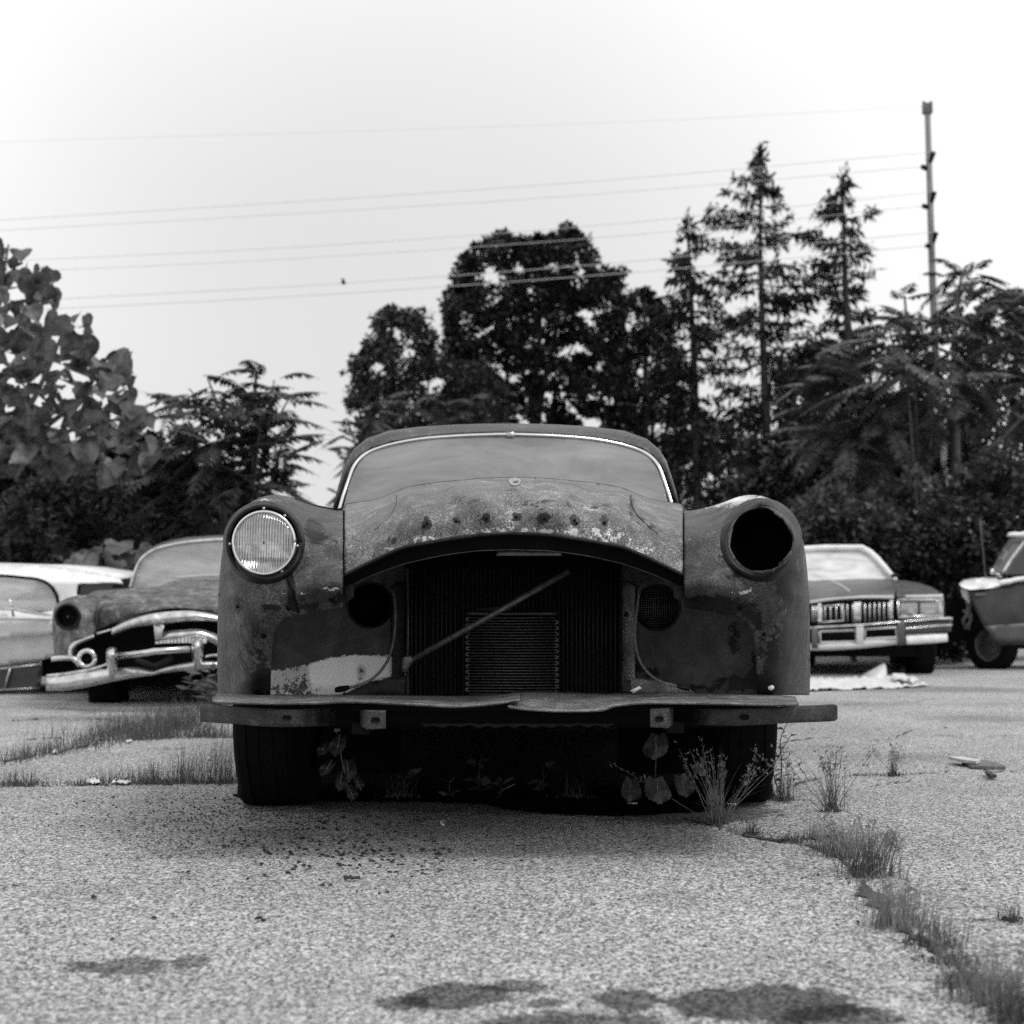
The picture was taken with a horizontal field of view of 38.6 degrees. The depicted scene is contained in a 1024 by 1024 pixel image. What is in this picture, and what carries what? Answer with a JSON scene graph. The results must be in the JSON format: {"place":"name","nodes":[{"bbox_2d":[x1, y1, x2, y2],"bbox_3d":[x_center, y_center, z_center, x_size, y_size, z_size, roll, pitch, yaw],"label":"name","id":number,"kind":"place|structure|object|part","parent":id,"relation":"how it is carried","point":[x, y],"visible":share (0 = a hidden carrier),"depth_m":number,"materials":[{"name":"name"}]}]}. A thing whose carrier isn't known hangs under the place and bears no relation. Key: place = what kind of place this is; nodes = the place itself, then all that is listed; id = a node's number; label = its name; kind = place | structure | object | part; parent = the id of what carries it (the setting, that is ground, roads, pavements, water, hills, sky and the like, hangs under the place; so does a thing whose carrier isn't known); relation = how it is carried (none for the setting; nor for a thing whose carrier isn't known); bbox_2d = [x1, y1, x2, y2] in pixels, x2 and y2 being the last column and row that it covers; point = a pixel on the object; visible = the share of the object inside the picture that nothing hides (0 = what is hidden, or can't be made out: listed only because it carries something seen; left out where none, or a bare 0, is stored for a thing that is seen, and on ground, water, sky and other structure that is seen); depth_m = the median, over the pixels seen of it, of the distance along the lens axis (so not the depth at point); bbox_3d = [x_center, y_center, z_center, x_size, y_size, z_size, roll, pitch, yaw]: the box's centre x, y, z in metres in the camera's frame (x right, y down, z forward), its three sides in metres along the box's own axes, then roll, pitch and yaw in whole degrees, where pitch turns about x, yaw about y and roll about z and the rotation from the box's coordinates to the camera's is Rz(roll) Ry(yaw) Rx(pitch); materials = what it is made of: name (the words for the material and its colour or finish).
{"place":"outdoors","nodes":[
{"label":"outdoors","id":0,"kind":"place"},
{"bbox_2d":[0,710,1022,994],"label":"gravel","id":1,"kind":"structure","parent":0,"point":[302,848],"depth_m":4.07,"materials":[{"name":"black gravel"}]},
{"bbox_2d":[0,624,1023,1023],"bbox_3d":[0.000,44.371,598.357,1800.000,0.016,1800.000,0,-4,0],"label":"ground","id":2,"kind":"structure","parent":0,"point":[712,924],"depth_m":3.36,"materials":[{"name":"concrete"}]},
{"bbox_2d":[0,763,62,786],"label":"grass tuft","id":3,"kind":"object","parent":2,"relation":"on","point":[9,779],"visible":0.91,"depth_m":5.53,"materials":[{"name":"plant"}]},
{"bbox_2d":[0,490,76,563],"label":"bush","id":4,"kind":"object","parent":2,"relation":"on","point":[29,533],"visible":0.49,"depth_m":16.32,"materials":[{"name":"black plant"}]},
{"bbox_2d":[0,426,100,533],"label":"bush","id":5,"kind":"object","parent":2,"relation":"on","point":[6,483],"visible":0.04,"depth_m":19.08,"materials":[{"name":"black plant"}]},
{"bbox_2d":[0,563,132,693],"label":"white hardtop","id":6,"kind":"object","parent":2,"relation":"on","point":[32,596],"visible":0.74,"depth_m":12.29,"materials":[{"name":"paint"}]},
{"bbox_2d":[0,456,161,594],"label":"bush","id":7,"kind":"object","parent":2,"relation":"on","point":[68,496],"visible":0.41,"depth_m":18.06,"materials":[{"name":"black plant"}]},
{"bbox_2d":[0,237,162,487],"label":"catalpa tree","id":8,"kind":"object","parent":2,"relation":"on","point":[29,431],"visible":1,"depth_m":14.92,"materials":[{"name":"grey plant"}]},
{"bbox_2d":[63,542,105,594],"bbox_3d":[-3.962,0.940,13.530,0.420,1.354,0.737,0,-4,0],"label":"catalpa sprout","id":9,"kind":"object","parent":2,"relation":"on","point":[85,557],"visible":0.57,"depth_m":13.32,"materials":[{"name":"grey plant"}]},
{"bbox_2d":[87,778,101,783],"bbox_3d":[-1.583,1.018,5.540,0.052,0.015,0.117,2,-5,-24],"label":"paper scrap","id":10,"kind":"object","parent":2,"relation":"on","point":[96,781],"visible":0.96,"depth_m":5.52,"materials":[{"name":"white paper"}]},
{"bbox_2d":[78,768,121,782],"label":"grass tuft","id":11,"kind":"object","parent":2,"relation":"on","point":[105,777],"visible":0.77,"depth_m":5.60,"materials":[{"name":"plant"}]},
{"bbox_2d":[112,780,131,783],"bbox_3d":[-1.469,1.017,5.524,0.085,0.014,0.065,-2,-5,27],"label":"paper scrap","id":12,"kind":"object","parent":2,"relation":"on","point":[121,781],"visible":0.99,"depth_m":5.50,"materials":[{"name":"white paper"}]},
{"bbox_2d":[97,763,151,785],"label":"grass tuft","id":13,"kind":"object","parent":2,"relation":"on","point":[116,778],"visible":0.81,"depth_m":5.57,"materials":[{"name":"plant"}]},
{"bbox_2d":[101,539,152,587],"bbox_3d":[-3.627,0.943,13.714,0.479,1.375,0.692,0,-4,0],"label":"catalpa sprout","id":14,"kind":"object","parent":2,"relation":"on","point":[117,555],"visible":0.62,"depth_m":13.70,"materials":[{"name":"grey plant"}]},
{"bbox_2d":[75,422,190,585],"bbox_3d":[-5.444,0.405,21.029,2.106,3.543,3.086,1,-4,-11],"label":"bush","id":15,"kind":"object","parent":2,"relation":"on","point":[153,494],"visible":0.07,"depth_m":20.09,"materials":[{"name":"black plant"}]},
{"bbox_2d":[46,535,223,702],"bbox_3d":[-2.483,0.858,12.667,2.990,1.385,6.208,0,-4,0],"label":"second sedan","id":16,"kind":"object","parent":2,"relation":"on","point":[155,624],"visible":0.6,"depth_m":10.70,"materials":[{"name":"paint"}]},
{"bbox_2d":[121,757,200,786],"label":"grass tuft","id":17,"kind":"object","parent":2,"relation":"on","point":[150,776],"visible":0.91,"depth_m":5.55,"materials":[{"name":"plant"}]},
{"bbox_2d":[129,723,200,739],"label":"grass tuft","id":18,"kind":"object","parent":2,"relation":"on","point":[169,730],"visible":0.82,"depth_m":7.66,"materials":[{"name":"plant"}]},
{"bbox_2d":[166,741,208,784],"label":"grass tuft","id":19,"kind":"object","parent":2,"relation":"on","point":[182,772],"visible":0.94,"depth_m":5.58,"materials":[{"name":"plant"}]},
{"bbox_2d":[177,663,221,704],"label":"leafy weed","id":20,"kind":"object","parent":2,"relation":"on","point":[211,690],"visible":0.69,"depth_m":9.33,"materials":[{"name":"grey plant"}]},
{"bbox_2d":[183,713,232,738],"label":"grass tuft","id":21,"kind":"object","parent":2,"relation":"on","point":[218,734],"visible":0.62,"depth_m":7.72,"materials":[{"name":"plant"}]},
{"bbox_2d":[184,735,236,784],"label":"grass tuft","id":22,"kind":"object","parent":2,"relation":"on","point":[221,776],"visible":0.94,"depth_m":5.57,"materials":[{"name":"plant"}]},
{"bbox_2d":[172,461,258,535],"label":"bush","id":23,"kind":"object","parent":2,"relation":"on","point":[215,516],"visible":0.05,"depth_m":21.11,"materials":[{"name":"black plant"}]},
{"bbox_2d":[102,360,334,549],"bbox_3d":[-3.561,0.048,18.010,2.909,3.797,2.923,0,-4,0],"label":"ailanthus tree","id":24,"kind":"object","parent":2,"relation":"on","point":[176,461],"visible":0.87,"depth_m":17.89,"materials":[{"name":"black plant"}]},
{"bbox_2d":[215,750,236,782],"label":"grass tuft","id":25,"kind":"object","parent":2,"relation":"on","point":[235,780],"visible":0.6,"depth_m":5.62,"materials":[{"name":"plant"}]},
{"bbox_2d":[343,875,360,878],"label":"twig","id":26,"kind":"object","parent":2,"relation":"on","point":[351,877],"visible":1,"depth_m":3.50,"materials":[{"name":"grey wood"}]},
{"bbox_2d":[317,403,400,507],"bbox_3d":[-2.947,0.291,29.953,2.786,5.045,1.681,-4,-6,41],"label":"sumac tree","id":27,"kind":"object","parent":2,"relation":"on","point":[372,410],"visible":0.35,"depth_m":30.11,"materials":[{"name":"grey plant"}]},
{"bbox_2d":[339,302,523,458],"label":"maple tree","id":28,"kind":"object","parent":2,"relation":"on","point":[384,348],"visible":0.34,"depth_m":43.48,"materials":[{"name":"black plant"}]},
{"bbox_2d":[368,381,499,434],"bbox_3d":[-1.286,0.050,33.008,4.227,5.979,3.276,1,-4,-14],"label":"sumac tree","id":29,"kind":"object","parent":2,"relation":"on","point":[467,415],"visible":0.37,"depth_m":33.16,"materials":[{"name":"grey plant"}]},
{"bbox_2d":[232,727,774,815],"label":"shadow","id":30,"kind":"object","parent":2,"relation":"on","point":[446,753],"depth_m":5.85,"materials":[{"name":"black soil"}]},
{"bbox_2d":[375,771,419,797],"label":"grass tuft","id":31,"kind":"object","parent":30,"relation":"on","point":[386,794],"visible":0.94,"depth_m":5.10,"materials":[{"name":"plant"}]},
{"bbox_2d":[390,768,422,796],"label":"weed","id":32,"kind":"object","parent":30,"relation":"on","point":[412,773],"visible":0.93,"depth_m":5.11,"materials":[{"name":"black plant"}]},
{"bbox_2d":[437,776,461,796],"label":"weed","id":33,"kind":"object","parent":30,"relation":"on","point":[443,793],"visible":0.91,"depth_m":5.13,"materials":[{"name":"black plant"}]},
{"bbox_2d":[463,758,497,793],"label":"weed","id":34,"kind":"object","parent":30,"relation":"on","point":[484,780],"visible":0.94,"depth_m":5.20,"materials":[{"name":"black plant"}]},
{"bbox_2d":[490,775,514,795],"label":"weed","id":35,"kind":"object","parent":30,"relation":"on","point":[499,781],"visible":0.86,"depth_m":5.15,"materials":[{"name":"black plant"}]},
{"bbox_2d":[200,423,837,804],"bbox_3d":[-0.011,0.367,6.558,2.037,1.472,5.565,0,-4,0],"label":"wrecked sedan","id":36,"kind":"object","parent":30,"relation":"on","point":[506,575],"visible":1,"depth_m":4.35,"materials":[{"name":"paint"}]},
{"bbox_2d":[316,732,363,800],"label":"hanging vine","id":37,"kind":"object","parent":36,"relation":"hanging from","point":[334,747],"visible":1,"depth_m":4.41,"materials":[{"name":"grey plant"}]},
{"bbox_2d":[523,760,564,789],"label":"weed","id":38,"kind":"object","parent":30,"relation":"on","point":[541,785],"visible":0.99,"depth_m":5.30,"materials":[{"name":"black plant"}]},
{"bbox_2d":[546,773,600,799],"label":"grass tuft","id":39,"kind":"object","parent":30,"relation":"on","point":[571,794],"visible":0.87,"depth_m":5.09,"materials":[{"name":"plant"}]},
{"bbox_2d":[621,733,720,805],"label":"broad leaved weed","id":40,"kind":"object","parent":30,"relation":"on","point":[658,790],"visible":0.88,"depth_m":4.57,"materials":[{"name":"grey plant"}]},
{"bbox_2d":[0,692,1008,1023],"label":"crack grass","id":41,"kind":"structure","parent":2,"relation":"on","point":[138,726],"depth_m":7.54,"materials":[{"name":"grey plant"}]},
{"bbox_2d":[436,219,637,433],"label":"oval tree","id":42,"kind":"object","parent":2,"relation":"on","point":[561,298],"visible":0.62,"depth_m":46.79,"materials":[{"name":"black plant"}]},
{"bbox_2d":[602,285,691,492],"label":"dark tree","id":43,"kind":"object","parent":2,"relation":"on","point":[644,418],"visible":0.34,"depth_m":49.08,"materials":[{"name":"black plant"}]},
{"bbox_2d":[639,207,750,508],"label":"conifer tree","id":44,"kind":"object","parent":2,"relation":"on","point":[707,336],"visible":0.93,"depth_m":47.30,"materials":[{"name":"black plant"}]},
{"bbox_2d":[608,738,793,824],"bbox_3d":[0.580,0.823,4.461,0.566,0.279,0.309,0,-4,0],"label":"grass tuft","id":45,"kind":"object","parent":2,"relation":"on","point":[717,818],"visible":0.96,"depth_m":4.46,"materials":[{"name":"plant"}]},
{"bbox_2d":[671,416,762,519],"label":"background tree","id":46,"kind":"object","parent":2,"relation":"on","point":[742,438],"visible":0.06,"depth_m":54.45,"materials":[{"name":"black plant"}]},
{"bbox_2d":[732,814,767,837],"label":"grass tuft","id":47,"kind":"object","parent":2,"relation":"on","point":[759,833],"visible":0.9,"depth_m":4.22,"materials":[{"name":"plant"}]},
{"bbox_2d":[691,140,831,482],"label":"conifer tree","id":48,"kind":"object","parent":2,"relation":"on","point":[751,415],"visible":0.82,"depth_m":46.46,"materials":[{"name":"black plant"}]},
{"bbox_2d":[719,466,818,541],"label":"bush","id":49,"kind":"object","parent":2,"relation":"on","point":[760,484],"visible":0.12,"depth_m":25.09,"materials":[{"name":"black plant"}]},
{"bbox_2d":[767,759,800,801],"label":"grass tuft","id":50,"kind":"object","parent":2,"relation":"on","point":[787,798],"visible":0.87,"depth_m":5.03,"materials":[{"name":"plant"}]},
{"bbox_2d":[773,723,800,791],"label":"leafy weed","id":51,"kind":"object","parent":2,"relation":"on","point":[780,747],"visible":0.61,"depth_m":5.21,"materials":[{"name":"grey plant"}]},
{"bbox_2d":[759,828,823,844],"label":"grass tuft","id":52,"kind":"object","parent":2,"relation":"on","point":[789,839],"visible":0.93,"depth_m":4.08,"materials":[{"name":"plant"}]},
{"bbox_2d":[796,814,829,840],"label":"grass tuft","id":53,"kind":"object","parent":2,"relation":"on","point":[813,836],"visible":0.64,"depth_m":4.13,"materials":[{"name":"plant"}]},
{"bbox_2d":[768,334,859,475],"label":"background tree","id":54,"kind":"object","parent":2,"relation":"on","point":[802,358],"visible":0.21,"depth_m":41.10,"materials":[{"name":"black plant"}]},
{"bbox_2d":[749,743,880,812],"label":"grass tuft","id":55,"kind":"object","parent":2,"relation":"on","point":[829,804],"visible":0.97,"depth_m":4.74,"materials":[{"name":"plant"}]},
{"bbox_2d":[758,422,888,507],"bbox_3d":[5.742,0.440,27.012,2.798,4.347,3.126,0,-4,0],"label":"bush","id":56,"kind":"object","parent":2,"relation":"on","point":[778,457],"visible":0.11,"depth_m":26.39,"materials":[{"name":"black plant"}]},
{"bbox_2d":[804,823,854,853],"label":"grass tuft","id":57,"kind":"object","parent":2,"relation":"on","point":[826,840],"visible":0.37,"depth_m":3.91,"materials":[{"name":"plant"}]},
{"bbox_2d":[798,161,887,415],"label":"conifer tree","id":58,"kind":"object","parent":2,"relation":"on","point":[843,308],"visible":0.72,"depth_m":45.63,"materials":[{"name":"black plant"}]},
{"bbox_2d":[808,808,881,862],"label":"grass tuft","id":59,"kind":"object","parent":2,"relation":"on","point":[838,837],"visible":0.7,"depth_m":3.82,"materials":[{"name":"plant"}]},
{"bbox_2d":[787,479,918,661],"bbox_3d":[4.947,0.860,21.469,2.353,2.685,3.040,0,-4,0],"label":"bush","id":60,"kind":"object","parent":2,"relation":"on","point":[834,516],"visible":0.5,"depth_m":20.44,"materials":[{"name":"black plant"}]},
{"bbox_2d":[764,335,951,494],"bbox_3d":[5.732,-0.419,24.017,3.130,5.136,4.055,-1,-4,18],"label":"ailanthus tree","id":61,"kind":"object","parent":2,"relation":"on","point":[845,447],"visible":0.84,"depth_m":23.34,"materials":[{"name":"grey plant"}]},
{"bbox_2d":[810,663,929,690],"bbox_3d":[3.168,1.587,14.074,1.575,0.169,3.733,-1,-4,10],"label":"tarpaulin","id":62,"kind":"object","parent":2,"relation":"on","point":[877,677],"visible":0.73,"depth_m":14.01,"materials":[{"name":"white plastic"}]},
{"bbox_2d":[817,815,930,882],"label":"grass tuft","id":63,"kind":"object","parent":2,"relation":"on","point":[864,869],"visible":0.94,"depth_m":3.52,"materials":[{"name":"plant"}]},
{"bbox_2d":[804,545,952,673],"bbox_3d":[4.253,1.196,18.880,2.433,1.616,6.091,0,-4,7],"label":"boxy sedan","id":64,"kind":"object","parent":2,"relation":"on","point":[856,606],"visible":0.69,"depth_m":16.46,"materials":[{"name":"grey metal"}]},
{"bbox_2d":[868,743,908,776],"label":"grass tuft","id":65,"kind":"object","parent":2,"relation":"on","point":[893,772],"visible":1,"depth_m":5.83,"materials":[{"name":"plant"}]},
{"bbox_2d":[836,877,944,910],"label":"grass tuft","id":66,"kind":"object","parent":2,"relation":"on","point":[874,901],"visible":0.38,"depth_m":3.17,"materials":[{"name":"plant"}]},
{"bbox_2d":[875,665,906,672],"bbox_3d":[4.423,1.843,17.011,0.435,0.122,0.120,2,-5,-27],"label":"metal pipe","id":67,"kind":"object","parent":2,"relation":"on","point":[896,669],"visible":0.38,"depth_m":16.98,"materials":[{"name":"metal"}]},
{"bbox_2d":[835,869,975,935],"bbox_3d":[0.818,0.790,2.957,0.274,0.131,0.195,2,-5,-28],"label":"grass tuft","id":68,"kind":"object","parent":2,"relation":"on","point":[898,919],"visible":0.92,"depth_m":2.94,"materials":[{"name":"plant"}]},
{"bbox_2d":[859,462,963,598],"bbox_3d":[6.216,0.740,22.328,1.879,3.085,3.450,-1,-4,17],"label":"bush","id":69,"kind":"object","parent":2,"relation":"on","point":[922,502],"visible":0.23,"depth_m":21.35,"materials":[{"name":"black plant"}]},
{"bbox_2d":[826,282,1023,491],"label":"ailanthus tree","id":70,"kind":"object","parent":2,"relation":"on","point":[918,387],"visible":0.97,"depth_m":23.16,"materials":[{"name":"grey plant"}]},
{"bbox_2d":[855,406,998,485],"bbox_3d":[8.048,0.152,28.087,3.418,5.069,3.175,0,-4,0],"label":"bush","id":71,"kind":"object","parent":2,"relation":"on","point":[967,447],"visible":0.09,"depth_m":27.17,"materials":[{"name":"black plant"}]},
{"bbox_2d":[920,101,939,403],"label":"utility pole","id":72,"kind":"object","parent":2,"relation":"on","point":[927,109],"visible":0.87,"depth_m":40.65,"materials":[{"name":"grey wood"}]},
{"bbox_2d":[0,166,921,230],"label":"power wire","id":73,"kind":"object","parent":72,"relation":"attached to","point":[463,203],"visible":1,"depth_m":40.63,"materials":[{"name":"grey metal"}]},
{"bbox_2d":[15,106,916,141],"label":"power wire","id":74,"kind":"object","parent":72,"relation":"attached to","point":[465,127],"visible":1,"depth_m":40.79,"materials":[{"name":"grey metal"}]},
{"bbox_2d":[6,152,929,219],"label":"power wire","id":75,"kind":"object","parent":72,"relation":"attached to","point":[465,190],"visible":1,"depth_m":40.66,"materials":[{"name":"grey metal"}]},
{"bbox_2d":[7,192,929,260],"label":"power wire","id":76,"kind":"object","parent":72,"relation":"attached to","point":[479,234],"visible":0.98,"depth_m":40.56,"materials":[{"name":"grey metal"}]},
{"bbox_2d":[40,206,919,270],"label":"power wire","id":77,"kind":"object","parent":72,"relation":"attached to","point":[492,245],"visible":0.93,"depth_m":40.54,"materials":[{"name":"grey metal"}]},
{"bbox_2d":[51,245,926,308],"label":"power wire","id":78,"kind":"object","parent":72,"relation":"attached to","point":[491,283],"visible":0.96,"depth_m":40.46,"materials":[{"name":"grey metal"}]},
{"bbox_2d":[61,232,933,298],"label":"power wire","id":79,"kind":"object","parent":72,"relation":"attached to","point":[498,272],"visible":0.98,"depth_m":40.48,"materials":[{"name":"grey metal"}]},
{"bbox_2d":[884,909,988,955],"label":"grass tuft","id":80,"kind":"object","parent":2,"relation":"on","point":[938,932],"visible":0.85,"depth_m":2.78,"materials":[{"name":"plant"}]},
{"bbox_2d":[900,936,984,969],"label":"grass tuft","id":81,"kind":"object","parent":2,"relation":"on","point":[944,960],"visible":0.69,"depth_m":2.64,"materials":[{"name":"plant"}]},
{"bbox_2d":[939,387,948,485],"bbox_3d":[7.992,0.131,27.062,0.201,4.938,0.148,0,-4,0],"label":"pale post","id":82,"kind":"object","parent":2,"relation":"on","point":[944,457],"visible":0.13,"depth_m":27.09,"materials":[{"name":"wood"}]},
{"bbox_2d":[892,513,1007,662],"bbox_3d":[6.271,1.090,20.991,1.698,2.188,3.157,-1,-4,17],"label":"bush","id":83,"kind":"object","parent":2,"relation":"on","point":[954,549],"visible":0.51,"depth_m":20.01,"materials":[{"name":"black plant"}]},
{"bbox_2d":[891,258,1023,487],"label":"ailanthus tree","id":84,"kind":"object","parent":2,"relation":"on","point":[1012,303],"visible":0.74,"depth_m":24.89,"materials":[{"name":"black plant"}]},
{"bbox_2d":[909,955,1012,990],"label":"grass tuft","id":85,"kind":"object","parent":2,"relation":"on","point":[950,977],"visible":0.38,"depth_m":2.49,"materials":[{"name":"plant"}]},
{"bbox_2d":[912,925,1023,1011],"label":"grass tuft","id":86,"kind":"object","parent":2,"relation":"on","point":[981,980],"visible":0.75,"depth_m":2.39,"materials":[{"name":"plant"}]},
{"bbox_2d":[948,756,1005,768],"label":"broken boards","id":87,"kind":"object","parent":2,"relation":"on","point":[972,763],"visible":1,"depth_m":6.17,"materials":[{"name":"grey wood"}]},
{"bbox_2d":[932,441,1023,586],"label":"bush","id":88,"kind":"object","parent":2,"relation":"on","point":[989,499],"visible":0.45,"depth_m":22.05,"materials":[{"name":"black plant"}]},
{"bbox_2d":[944,519,1023,668],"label":"dark coupe","id":89,"kind":"object","parent":2,"relation":"on","point":[987,626],"visible":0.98,"depth_m":18.04,"materials":[{"name":"metal"}]},
{"bbox_3d":[6.531,0.803,17.938,1.129,0.195,0.061,0,-4,0],"label":"door top","id":90,"kind":"part","parent":89,"relation":"part of","materials":[{"name":"white metal"}]},
{"bbox_2d":[951,958,1023,1023],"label":"grass tuft","id":91,"kind":"object","parent":2,"relation":"on","point":[1013,1014],"visible":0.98,"depth_m":2.26,"materials":[{"name":"plant"}]},
{"bbox_2d":[985,770,996,777],"bbox_3d":[1.886,1.036,5.789,0.022,0.012,0.197,0,-4,7],"label":"wood splinter","id":92,"kind":"object","parent":2,"relation":"on","point":[990,774],"visible":1,"depth_m":5.74,"materials":[{"name":"wood"}]},
{"bbox_2d":[959,288,1023,518],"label":"tree","id":93,"kind":"object","parent":2,"relation":"on","point":[997,331],"visible":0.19,"depth_m":32.23,"materials":[{"name":"black plant"}]},
{"bbox_2d":[984,902,1023,923],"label":"grass tuft","id":94,"kind":"object","parent":2,"relation":"on","point":[1013,919],"visible":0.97,"depth_m":3.01,"materials":[{"name":"plant"}]},
{"bbox_2d":[0,0,1023,522],"label":"sky","id":95,"kind":"structure","parent":0,"point":[82,71],"materials":[{"name":"white"}]}
]}

